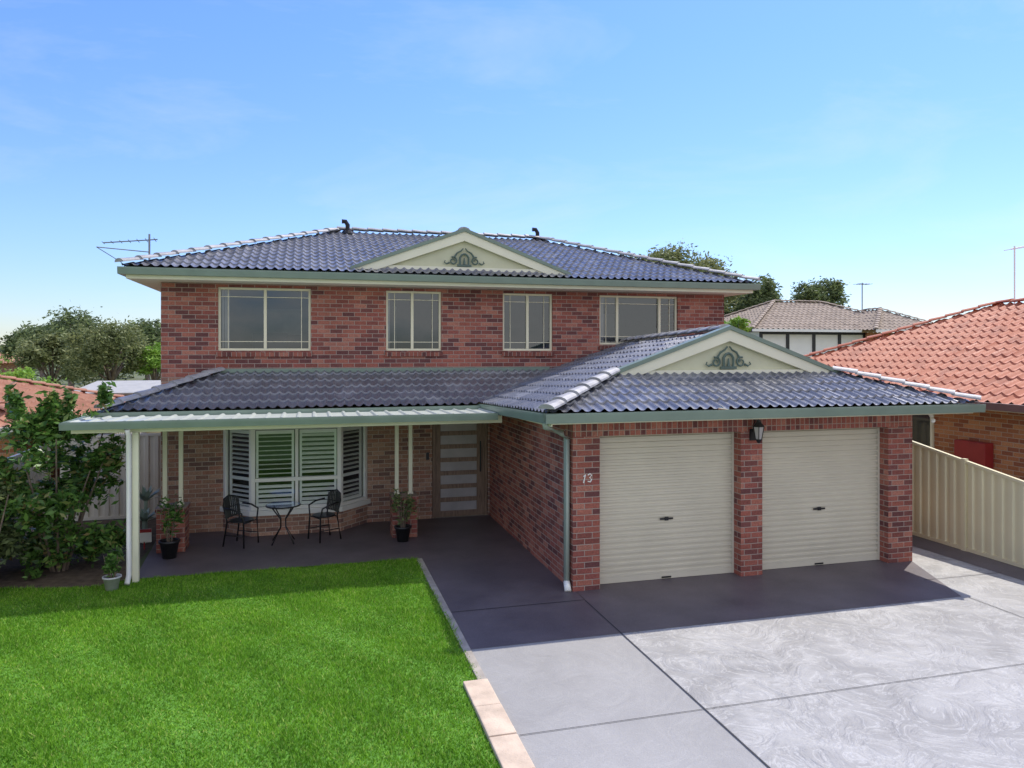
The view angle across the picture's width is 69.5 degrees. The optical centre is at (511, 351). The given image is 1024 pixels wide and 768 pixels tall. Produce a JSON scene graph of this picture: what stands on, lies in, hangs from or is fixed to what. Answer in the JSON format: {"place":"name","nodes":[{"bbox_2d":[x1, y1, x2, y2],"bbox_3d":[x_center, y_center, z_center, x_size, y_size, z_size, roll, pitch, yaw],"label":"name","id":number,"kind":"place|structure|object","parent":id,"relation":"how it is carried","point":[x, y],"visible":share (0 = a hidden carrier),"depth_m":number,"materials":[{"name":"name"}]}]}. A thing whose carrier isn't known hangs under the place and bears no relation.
{"place":"outdoors","nodes":[
{"label":"outdoors","id":0,"kind":"place"},
{"bbox_2d":[0,362,29,378],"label":"walls","id":1,"kind":"structure","parent":0,"point":[9,366],"depth_m":60.40,"materials":[{"name":"orange brick"}]},
{"bbox_2d":[0,410,97,483],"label":"walls","id":2,"kind":"structure","parent":0,"point":[11,451],"depth_m":14.88,"materials":[{"name":"orange brick"}]},
{"bbox_2d":[0,378,125,414],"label":"roof","id":3,"kind":"structure","parent":2,"relation":"on","point":[86,400],"depth_m":18.56,"materials":[{"name":"brown tile"}]},
{"bbox_3d":[-14.803,1.535,16.973,9.530,0.130,7.880,0,0,-15],"label":"fascia","id":4,"kind":"object","parent":2,"relation":"on","visible":0},
{"bbox_3d":[-15.363,0.871,18.882,9.450,1.211,3.900,0,0,-15],"label":"roof back","id":5,"kind":"object","parent":4,"relation":"on","visible":0},
{"bbox_2d":[0,375,123,411],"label":"roof ridge caps","id":6,"kind":"object","parent":5,"relation":"attached to","point":[2,404],"visible":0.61,"depth_m":19.74,"materials":[{"name":"brown tile"}]},
{"bbox_2d":[0,557,500,767],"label":"lawn","id":7,"kind":"structure","parent":0,"point":[177,743],"depth_m":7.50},
{"bbox_2d":[0,476,40,564],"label":"garden shrub","id":8,"kind":"object","parent":7,"relation":"on","point":[8,542],"visible":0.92,"depth_m":11.14,"materials":[{"name":"green plant"}]},
{"bbox_2d":[0,445,50,561],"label":"steel fence","id":9,"kind":"object","parent":7,"relation":"on","point":[37,477],"visible":0.04,"depth_m":13.51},
{"bbox_2d":[102,544,126,590],"bbox_3d":[-5.818,3.156,10.797,0.347,0.652,0.349,0,0,-40],"label":"potted plant","id":10,"kind":"object","parent":7,"relation":"on","point":[111,566],"visible":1,"depth_m":10.73,"materials":[{"name":"green plant"}]},
{"bbox_2d":[71,402,501,582],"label":"verandah beams","id":11,"kind":"structure","parent":7,"relation":"on","point":[135,505],"depth_m":12.25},
{"bbox_2d":[69,408,495,421],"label":"awning sheets","id":12,"kind":"object","parent":11,"relation":"on","point":[239,415],"visible":0.78,"depth_m":12.32,"materials":[{"name":"metal"}]},
{"bbox_2d":[102,369,545,410],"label":"verandah roof","id":13,"kind":"structure","parent":11,"relation":"on","point":[273,389],"depth_m":14.01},
{"bbox_2d":[101,371,219,410],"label":"verandah roof side","id":14,"kind":"structure","parent":13,"relation":"on","point":[147,396],"depth_m":13.19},
{"bbox_2d":[221,367,549,372],"bbox_3d":[-2.415,0.370,15.182,6.700,0.080,0.028,0,0,-15],"label":"lead flashing","id":15,"kind":"object","parent":13,"relation":"on","point":[380,369],"visible":0.86,"depth_m":15.09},
{"bbox_2d":[59,266,985,430],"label":"roof gutters","id":16,"kind":"object","parent":11,"relation":"on","point":[561,418],"visible":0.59,"depth_m":11.98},
{"bbox_2d":[121,231,337,269],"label":"roof","id":17,"kind":"structure","parent":16,"relation":"on","point":[189,266],"depth_m":15.72,"materials":[{"name":"tile"}]},
{"bbox_2d":[96,234,157,262],"bbox_3d":[-7.996,-1.965,15.403,1.060,1.030,0.740,0,0,-15],"label":"tv antenna","id":18,"kind":"object","parent":17,"relation":"attached to","point":[147,240],"visible":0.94,"depth_m":15.42,"materials":[{"name":"grey metal"}]},
{"bbox_2d":[124,231,755,282],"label":"roof front","id":19,"kind":"structure","parent":16,"relation":"on","point":[334,251],"depth_m":16.30,"materials":[{"name":"tile"}]},
{"bbox_2d":[253,231,584,278],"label":"roof back","id":20,"kind":"structure","parent":19,"relation":"attached to","point":[397,272],"depth_m":20.71,"materials":[{"name":"tile"}]},
{"bbox_2d":[115,226,759,280],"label":"roof ridge caps","id":21,"kind":"object","parent":19,"relation":"attached to","point":[220,245],"visible":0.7,"depth_m":17.54,"materials":[{"name":"tile"}]},
{"bbox_2d":[342,219,542,240],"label":"roof vents","id":22,"kind":"object","parent":19,"relation":"on","point":[347,225],"visible":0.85,"depth_m":17.99,"materials":[{"name":"black metal"}]},
{"bbox_2d":[356,232,564,274],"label":"gable barge boards","id":23,"kind":"object","parent":19,"relation":"attached to","point":[390,261],"visible":0.91,"depth_m":15.21,"materials":[{"name":"beige paint"}]},
{"bbox_2d":[350,228,570,274],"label":"gable trim","id":24,"kind":"structure","parent":19,"relation":"attached to","point":[455,233],"depth_m":15.17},
{"bbox_2d":[393,241,530,268],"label":"gable panel","id":25,"kind":"structure","parent":19,"relation":"on","point":[438,258],"depth_m":15.30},
{"bbox_2d":[444,248,484,266],"bbox_3d":[-0.987,-1.953,15.265,0.861,0.387,0.060,0,0,-15],"label":"gable ornament","id":26,"kind":"object","parent":25,"relation":"attached to","point":[464,263],"visible":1,"depth_m":15.25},
{"bbox_2d":[547,240,756,283],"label":"roof","id":27,"kind":"structure","parent":19,"relation":"attached to","point":[642,279],"depth_m":18.92,"materials":[{"name":"tile"}]},
{"bbox_2d":[126,274,965,426],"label":"fascia boards","id":28,"kind":"object","parent":16,"relation":"attached to","point":[416,283],"visible":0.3,"depth_m":14.42,"materials":[{"name":"beige paint"}]},
{"bbox_2d":[463,679,534,767],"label":"sandstone pavers","id":29,"kind":"object","parent":7,"relation":"on","point":[507,746],"visible":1,"depth_m":6.78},
{"bbox_2d":[161,378,489,532],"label":"brick walls ground floor","id":30,"kind":"structure","parent":0,"point":[203,472],"depth_m":15.06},
{"bbox_2d":[140,515,582,611],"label":"patio","id":31,"kind":"structure","parent":0,"point":[479,562],"depth_m":12.54,"materials":[{"name":"concrete"}]},
{"bbox_2d":[157,489,185,559],"bbox_3d":[-5.753,2.905,12.462,0.481,1.153,0.436,0,0,-42],"label":"potted plant","id":32,"kind":"object","parent":31,"relation":"on","point":[169,547],"visible":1,"depth_m":12.42,"materials":[{"name":"green plant"}]},
{"bbox_2d":[222,494,258,548],"bbox_3d":[-4.913,3.037,13.315,0.502,0.896,0.572,0,0,15],"label":"bistro chair","id":33,"kind":"object","parent":31,"relation":"on","point":[226,506],"visible":1,"depth_m":13.30,"materials":[{"name":"black metal"}]},
{"bbox_2d":[265,501,300,545],"bbox_3d":[-4.179,3.137,13.476,0.628,0.698,0.628,0,0,-15],"label":"bistro table","id":34,"kind":"object","parent":31,"relation":"on","point":[291,505],"visible":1,"depth_m":13.42,"materials":[{"name":"black metal"}]},
{"bbox_2d":[156,499,416,552],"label":"verandah brick piers","id":35,"kind":"structure","parent":31,"relation":"on","point":[182,533],"depth_m":12.90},
{"bbox_2d":[155,491,417,512],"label":"pier caps","id":36,"kind":"object","parent":35,"relation":"on","point":[186,505],"visible":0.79,"depth_m":13.20,"materials":[{"name":"red brick"}]},
{"bbox_2d":[223,504,366,535],"bbox_3d":[-4.203,3.300,14.401,2.760,0.400,0.599,0,0,-15],"label":"bay brick base","id":37,"kind":"object","parent":31,"relation":"on","point":[298,523],"visible":0.76,"depth_m":14.15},
{"bbox_2d":[220,426,370,516],"bbox_3d":[-4.202,2.099,14.400,2.886,1.998,0.696,0,0,-15],"label":"window frame","id":38,"kind":"structure","parent":37,"relation":"on","point":[250,510],"depth_m":14.20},
{"bbox_2d":[230,426,361,506],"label":"plantation shutters","id":39,"kind":"object","parent":38,"relation":"in","point":[316,432],"visible":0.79,"depth_m":14.27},
{"bbox_2d":[308,489,341,542],"bbox_3d":[-3.472,3.037,13.737,0.502,0.896,0.572,0,0,-43],"label":"bistro chair","id":40,"kind":"object","parent":31,"relation":"on","point":[336,502],"visible":1,"depth_m":13.74,"materials":[{"name":"black metal"}]},
{"bbox_2d":[390,487,417,541],"bbox_3d":[-1.992,2.948,13.543,0.552,1.068,0.402,0,0,20],"label":"potted plant","id":41,"kind":"object","parent":31,"relation":"on","point":[402,531],"visible":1,"depth_m":13.50,"materials":[{"name":"green plant"}]},
{"bbox_2d":[267,307,619,348],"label":"interior doorways","id":42,"kind":"object","parent":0,"point":[288,321],"visible":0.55,"depth_m":17.40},
{"bbox_2d":[0,0,1023,344],"label":"sky","id":43,"kind":"structure","parent":0,"point":[879,143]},
{"bbox_2d":[6,363,1022,676],"bbox_3d":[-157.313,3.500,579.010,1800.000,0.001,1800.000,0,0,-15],"label":"ground","id":44,"kind":"structure","parent":0,"point":[136,377],"depth_m":76.47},
{"bbox_2d":[0,320,44,379],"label":"leafy tree","id":45,"kind":"object","parent":44,"relation":"on","point":[10,341],"visible":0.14,"depth_m":52.00,"materials":[{"name":"green plant"}]},
{"bbox_2d":[0,366,69,389],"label":"leafy tree","id":46,"kind":"object","parent":44,"relation":"on","point":[24,373],"visible":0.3,"depth_m":22.77,"materials":[{"name":"green plant"}]},
{"bbox_2d":[6,332,87,387],"bbox_3d":[-24.665,1.212,39.077,3.493,4.593,4.382,0,0,14],"label":"leafy tree","id":47,"kind":"object","parent":44,"relation":"on","point":[42,351],"visible":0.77,"depth_m":38.55,"materials":[{"name":"green plant"}]},
{"bbox_2d":[11,301,104,386],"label":"leafy tree","id":48,"kind":"object","parent":44,"relation":"on","point":[67,320],"visible":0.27,"depth_m":44.62,"materials":[{"name":"green plant"}]},
{"bbox_2d":[0,517,155,588],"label":"garden bed","id":49,"kind":"object","parent":44,"relation":"on","point":[83,573],"visible":0.25,"depth_m":11.68,"materials":[{"name":"soil"}]},
{"bbox_2d":[0,381,125,579],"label":"garden shrub","id":50,"kind":"object","parent":49,"relation":"on","point":[75,491],"visible":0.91,"depth_m":11.60,"materials":[{"name":"green plant"}]},
{"bbox_2d":[61,433,160,520],"bbox_3d":[-8.172,2.603,15.396,2.180,1.795,0.080,0,0,-15],"label":"steel fence","id":51,"kind":"object","parent":49,"relation":"on","point":[150,459],"visible":0.33,"depth_m":15.42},
{"bbox_2d":[140,529,151,548],"bbox_3d":[-6.511,3.320,13.056,0.240,0.360,0.032,0,0,-15],"label":"sign","id":52,"kind":"object","parent":49,"relation":"on","point":[145,535],"visible":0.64,"depth_m":13.05,"materials":[{"name":"white paint"}]},
{"bbox_2d":[140,508,155,543],"bbox_3d":[-6.726,3.180,13.508,0.621,0.640,0.553,0,0,28],"label":"agave plant","id":53,"kind":"object","parent":49,"relation":"on","point":[144,517],"visible":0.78,"depth_m":13.43,"materials":[{"name":"green plant"}]},
{"bbox_2d":[140,485,160,528],"bbox_3d":[-6.995,3.030,14.118,0.736,0.940,0.654,0,0,28],"label":"agave plant","id":54,"kind":"object","parent":49,"relation":"on","point":[145,496],"visible":0.78,"depth_m":14.03,"materials":[{"name":"green plant"}]},
{"bbox_2d":[0,337,160,384],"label":"distant tree row","id":55,"kind":"object","parent":44,"relation":"on","point":[37,371],"depth_m":92.11,"materials":[{"name":"green plant"}]},
{"bbox_2d":[46,315,155,387],"bbox_3d":[-20.983,0.769,38.067,4.966,5.480,4.351,0,0,-15],"label":"leafy tree","id":56,"kind":"object","parent":44,"relation":"on","point":[106,347],"visible":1,"depth_m":37.26,"materials":[{"name":"green plant"}]},
{"bbox_2d":[74,380,160,433],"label":"garden shed","id":57,"kind":"structure","parent":44,"relation":"on","point":[125,388],"depth_m":24.02,"materials":[{"name":"beige metal"}]},
{"bbox_2d":[119,318,160,379],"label":"leafy tree","id":58,"kind":"object","parent":44,"relation":"on","point":[151,332],"visible":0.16,"depth_m":48.90,"materials":[{"name":"green plant"}]},
{"bbox_2d":[133,342,160,379],"bbox_3d":[-19.331,1.457,40.496,3.081,4.105,3.230,0,0,-15],"label":"leafy tree","id":59,"kind":"object","parent":44,"relation":"on","point":[153,360],"visible":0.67,"depth_m":39.73,"materials":[{"name":"green plant"}]},
{"bbox_2d":[161,282,723,412],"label":"brick walls","id":60,"kind":"structure","parent":44,"relation":"on","point":[348,326],"depth_m":15.13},
{"bbox_2d":[222,290,602,348],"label":"curtains","id":61,"kind":"object","parent":60,"relation":"attached to","point":[226,318],"visible":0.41,"depth_m":14.54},
{"bbox_2d":[216,345,615,356],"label":"brick sills","id":62,"kind":"structure","parent":60,"relation":"attached to","point":[271,354],"depth_m":15.11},
{"bbox_2d":[128,278,747,303],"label":"soffits","id":63,"kind":"object","parent":60,"relation":"on","point":[154,284],"visible":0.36,"depth_m":16.30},
{"bbox_2d":[221,295,656,500],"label":"interior rooms","id":64,"kind":"object","parent":60,"relation":"attached to","point":[247,317],"visible":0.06,"depth_m":17.53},
{"bbox_2d":[242,333,630,506],"bbox_3d":[-1.381,1.500,16.904,9.000,3.800,0.950,0,0,-15],"label":"interior furniture","id":65,"kind":"object","parent":64,"relation":"in","point":[272,336],"visible":0.17,"depth_m":15.68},
{"bbox_2d":[218,287,676,350],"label":"window frames","id":66,"kind":"structure","parent":60,"relation":"attached to","point":[412,293],"depth_m":15.42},
{"bbox_2d":[221,290,672,348],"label":"window glazing bars","id":67,"kind":"object","parent":66,"relation":"attached to","point":[432,300],"depth_m":15.28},
{"bbox_2d":[417,558,485,679],"bbox_3d":[-0.937,3.488,10.118,0.098,0.024,4.780,0,0,-15],"label":"concrete edging","id":68,"kind":"object","parent":44,"relation":"on","point":[477,671],"visible":0.71,"depth_m":9.33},
{"bbox_2d":[432,423,486,517],"bbox_3d":[-1.111,2.405,15.646,1.180,2.190,0.120,0,0,-15],"label":"front door frame","id":69,"kind":"object","parent":44,"relation":"on","point":[480,432],"visible":0.71,"depth_m":15.63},
{"bbox_2d":[441,423,476,510],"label":"front door glass slots","id":70,"kind":"object","parent":69,"relation":"attached to","point":[456,466],"visible":0.95,"depth_m":15.66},
{"bbox_2d":[634,238,732,275],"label":"gum tree","id":71,"kind":"object","parent":44,"relation":"on","point":[667,254],"visible":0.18,"depth_m":44.32,"materials":[{"name":"green plant"}]},
{"bbox_2d":[490,404,911,591],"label":"garage brick walls","id":72,"kind":"structure","parent":44,"relation":"on","point":[527,485],"depth_m":11.96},
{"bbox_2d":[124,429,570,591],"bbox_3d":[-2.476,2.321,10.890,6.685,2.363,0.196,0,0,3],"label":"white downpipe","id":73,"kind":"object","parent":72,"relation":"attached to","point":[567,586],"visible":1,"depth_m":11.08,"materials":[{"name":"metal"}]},
{"bbox_2d":[94,227,980,408],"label":"gable ridge caps","id":74,"kind":"object","parent":72,"relation":"on","point":[575,392],"visible":0.88,"depth_m":12.46,"materials":[{"name":"tile"}]},
{"bbox_2d":[542,423,569,580],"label":"downpipes","id":75,"kind":"object","parent":72,"relation":"attached to","point":[566,506],"visible":0.86,"depth_m":10.75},
{"bbox_2d":[482,333,705,407],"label":"garage roof","id":76,"kind":"structure","parent":72,"relation":"on","point":[551,382],"depth_m":13.54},
{"bbox_2d":[600,432,731,577],"bbox_3d":[2.363,2.322,11.326,2.340,2.156,0.020,0,0,-15],"label":"garage roller door","id":77,"kind":"structure","parent":72,"relation":"attached to","point":[648,482],"depth_m":11.32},
{"bbox_2d":[600,432,733,583],"bbox_3d":[2.361,2.360,11.335,2.340,2.240,0.060,0,0,-15],"label":"garage door bottom rail","id":78,"kind":"object","parent":77,"relation":"attached to","point":[660,575],"visible":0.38,"depth_m":11.43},
{"bbox_2d":[565,415,911,436],"bbox_3d":[3.728,1.119,11.660,5.990,0.238,0.349,0,0,-15],"label":"garage header course","id":79,"kind":"object","parent":72,"relation":"attached to","point":[619,429],"visible":0.64,"depth_m":11.37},
{"bbox_2d":[749,419,764,442],"bbox_3d":[3.773,1.185,11.363,0.200,0.429,0.266,0,0,-15],"label":"lantern frame","id":80,"kind":"object","parent":72,"relation":"attached to","point":[758,423],"visible":0.84,"depth_m":11.30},
{"bbox_2d":[549,371,974,411],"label":"garage roof front","id":81,"kind":"structure","parent":72,"relation":"on","point":[655,391],"depth_m":11.57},
{"bbox_2d":[762,427,877,563],"bbox_3d":[5.003,2.322,12.043,2.370,2.156,0.020,0,0,-15],"label":"garage roller door","id":82,"kind":"structure","parent":72,"relation":"attached to","point":[834,472],"depth_m":12.05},
{"bbox_2d":[762,427,879,569],"bbox_3d":[5.000,2.360,12.053,2.370,2.240,0.060,0,0,-15],"label":"door frame","id":83,"kind":"object","parent":82,"relation":"attached to","point":[813,562],"visible":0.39,"depth_m":12.17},
{"bbox_2d":[710,264,744,312],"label":"gum tree","id":84,"kind":"object","parent":44,"relation":"on","point":[726,300],"visible":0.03,"depth_m":46.47,"materials":[{"name":"green plant"}]},
{"bbox_2d":[724,315,751,331],"bbox_3d":[7.640,1.117,25.623,1.414,4.773,1.450,0,0,20],"label":"lime tree","id":85,"kind":"object","parent":44,"relation":"on","point":[739,322],"visible":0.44,"depth_m":25.08,"materials":[{"name":"green plant"}]},
{"bbox_2d":[724,273,786,316],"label":"gum tree","id":86,"kind":"object","parent":44,"relation":"on","point":[766,292],"visible":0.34,"depth_m":49.01,"materials":[{"name":"green plant"}]},
{"bbox_2d":[789,276,851,307],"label":"gum tree","id":87,"kind":"object","parent":44,"relation":"on","point":[830,291],"visible":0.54,"depth_m":48.77,"materials":[{"name":"green plant"}]},
{"bbox_2d":[912,440,1023,568],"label":"steel fence","id":88,"kind":"object","parent":44,"relation":"on","point":[964,504],"visible":0.73,"depth_m":12.89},
{"bbox_2d":[519,390,566,412],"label":"garage roof","id":89,"kind":"structure","parent":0,"point":[534,406],"depth_m":11.12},
{"bbox_2d":[656,342,797,369],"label":"garage gable panel","id":90,"kind":"structure","parent":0,"point":[756,360],"depth_m":12.42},
{"bbox_2d":[614,330,828,375],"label":"garage gable barge boards","id":91,"kind":"object","parent":90,"relation":"attached to","point":[731,336],"visible":0.79,"depth_m":12.32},
{"bbox_2d":[613,325,843,375],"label":"garage gable trim","id":92,"kind":"structure","parent":91,"relation":"attached to","point":[649,358],"depth_m":12.24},
{"bbox_2d":[705,346,750,368],"bbox_3d":[3.632,0.097,12.375,0.861,0.387,0.060,0,0,-15],"label":"garage gable ornament","id":93,"kind":"object","parent":90,"relation":"attached to","point":[723,366],"visible":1,"depth_m":12.36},
{"bbox_2d":[455,546,1023,767],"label":"driveway","id":94,"kind":"structure","parent":0,"point":[971,718],"depth_m":7.64,"materials":[{"name":"concrete"}]},
{"bbox_2d":[451,560,959,648],"bbox_3d":[3.016,3.483,10.695,7.830,0.001,2.140,0,0,-15],"label":"garage apron","id":95,"kind":"object","parent":94,"relation":"attached to","point":[625,607],"visible":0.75,"depth_m":10.29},
{"bbox_2d":[455,572,1023,767],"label":"driveway joints","id":96,"kind":"object","parent":94,"relation":"on","point":[726,705],"visible":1,"depth_m":7.61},
{"bbox_2d":[724,303,768,326],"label":"roof","id":97,"kind":"structure","parent":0,"point":[752,314],"depth_m":40.53,"materials":[{"name":"grey tile"}]},
{"bbox_2d":[719,332,862,408],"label":"walls","id":98,"kind":"structure","parent":0,"point":[801,344],"depth_m":37.79,"materials":[{"name":"white paint"}]},
{"bbox_2d":[741,301,800,331],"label":"roof back","id":99,"kind":"structure","parent":98,"relation":"on","point":[763,328],"depth_m":44.89,"materials":[{"name":"grey tile"}]},
{"bbox_2d":[724,299,865,327],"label":"roof ridge caps","id":100,"kind":"object","parent":99,"relation":"attached to","point":[762,314],"visible":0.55,"depth_m":41.13,"materials":[{"name":"grey tile"}]},
{"bbox_2d":[759,332,864,356],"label":"timber battens","id":101,"kind":"object","parent":98,"relation":"attached to","point":[814,334],"visible":0.41,"depth_m":37.84,"materials":[{"name":"black wood"}]},
{"bbox_2d":[752,329,905,331],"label":"fascia","id":102,"kind":"structure","parent":98,"relation":"attached to","point":[806,330],"depth_m":37.02,"materials":[{"name":"white paint"}]},
{"bbox_2d":[753,301,906,329],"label":"roof front","id":103,"kind":"structure","parent":98,"relation":"on","point":[795,315],"depth_m":39.08,"materials":[{"name":"grey tile"}]},
{"bbox_2d":[865,333,892,340],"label":"brick wing","id":104,"kind":"structure","parent":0,"point":[868,334],"depth_m":38.63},
{"bbox_2d":[809,309,877,329],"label":"wing roof","id":105,"kind":"structure","parent":104,"relation":"on","point":[868,321],"depth_m":39.19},
{"bbox_2d":[804,307,933,328],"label":"wing roof ridge caps","id":106,"kind":"object","parent":104,"relation":"on","point":[877,319],"visible":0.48,"depth_m":39.07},
{"bbox_2d":[879,310,927,329],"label":"wing roof front","id":107,"kind":"structure","parent":104,"relation":"on","point":[889,320],"depth_m":38.52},
{"bbox_2d":[912,535,1023,580],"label":"side path","id":108,"kind":"structure","parent":0,"point":[974,559],"depth_m":12.48,"materials":[{"name":"concrete"}]},
{"bbox_2d":[934,400,1023,479],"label":"walls","id":109,"kind":"structure","parent":0,"point":[1003,432],"depth_m":14.12,"materials":[{"name":"orange brick"}]},
{"bbox_2d":[912,414,933,447],"bbox_3d":[8.659,1.820,16.083,0.045,1.160,1.300,0,0,-15],"label":"side window","id":110,"kind":"structure","parent":109,"relation":"in","point":[921,429],"depth_m":15.70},
{"bbox_2d":[954,439,993,469],"bbox_3d":[9.022,2.125,14.420,0.215,0.750,0.700,0,0,-15],"label":"meter box","id":111,"kind":"object","parent":109,"relation":"attached to","point":[979,453],"visible":0.53,"depth_m":14.23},
{"bbox_3d":[13.469,1.010,15.265,10.000,0.140,17.600,0,0,-15],"label":"fascia","id":112,"kind":"object","parent":109,"relation":"on","visible":0},
{"bbox_2d":[809,301,1023,404],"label":"roof","id":113,"kind":"structure","parent":112,"relation":"on","point":[977,352],"depth_m":17.03,"materials":[{"name":"tile"}]},
{"bbox_2d":[950,401,1023,412],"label":"gutter","id":114,"kind":"object","parent":112,"relation":"attached to","point":[1005,407],"depth_m":13.16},
{"bbox_3d":[15.881,-0.158,15.921,5.000,2.213,17.600,0,0,-15],"label":"roof","id":115,"kind":"object","parent":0,"visible":0},
{"bbox_2d":[804,298,1023,356],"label":"roof ridge caps","id":116,"kind":"object","parent":115,"relation":"attached to","point":[927,321],"visible":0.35,"depth_m":19.74,"materials":[{"name":"tile"}]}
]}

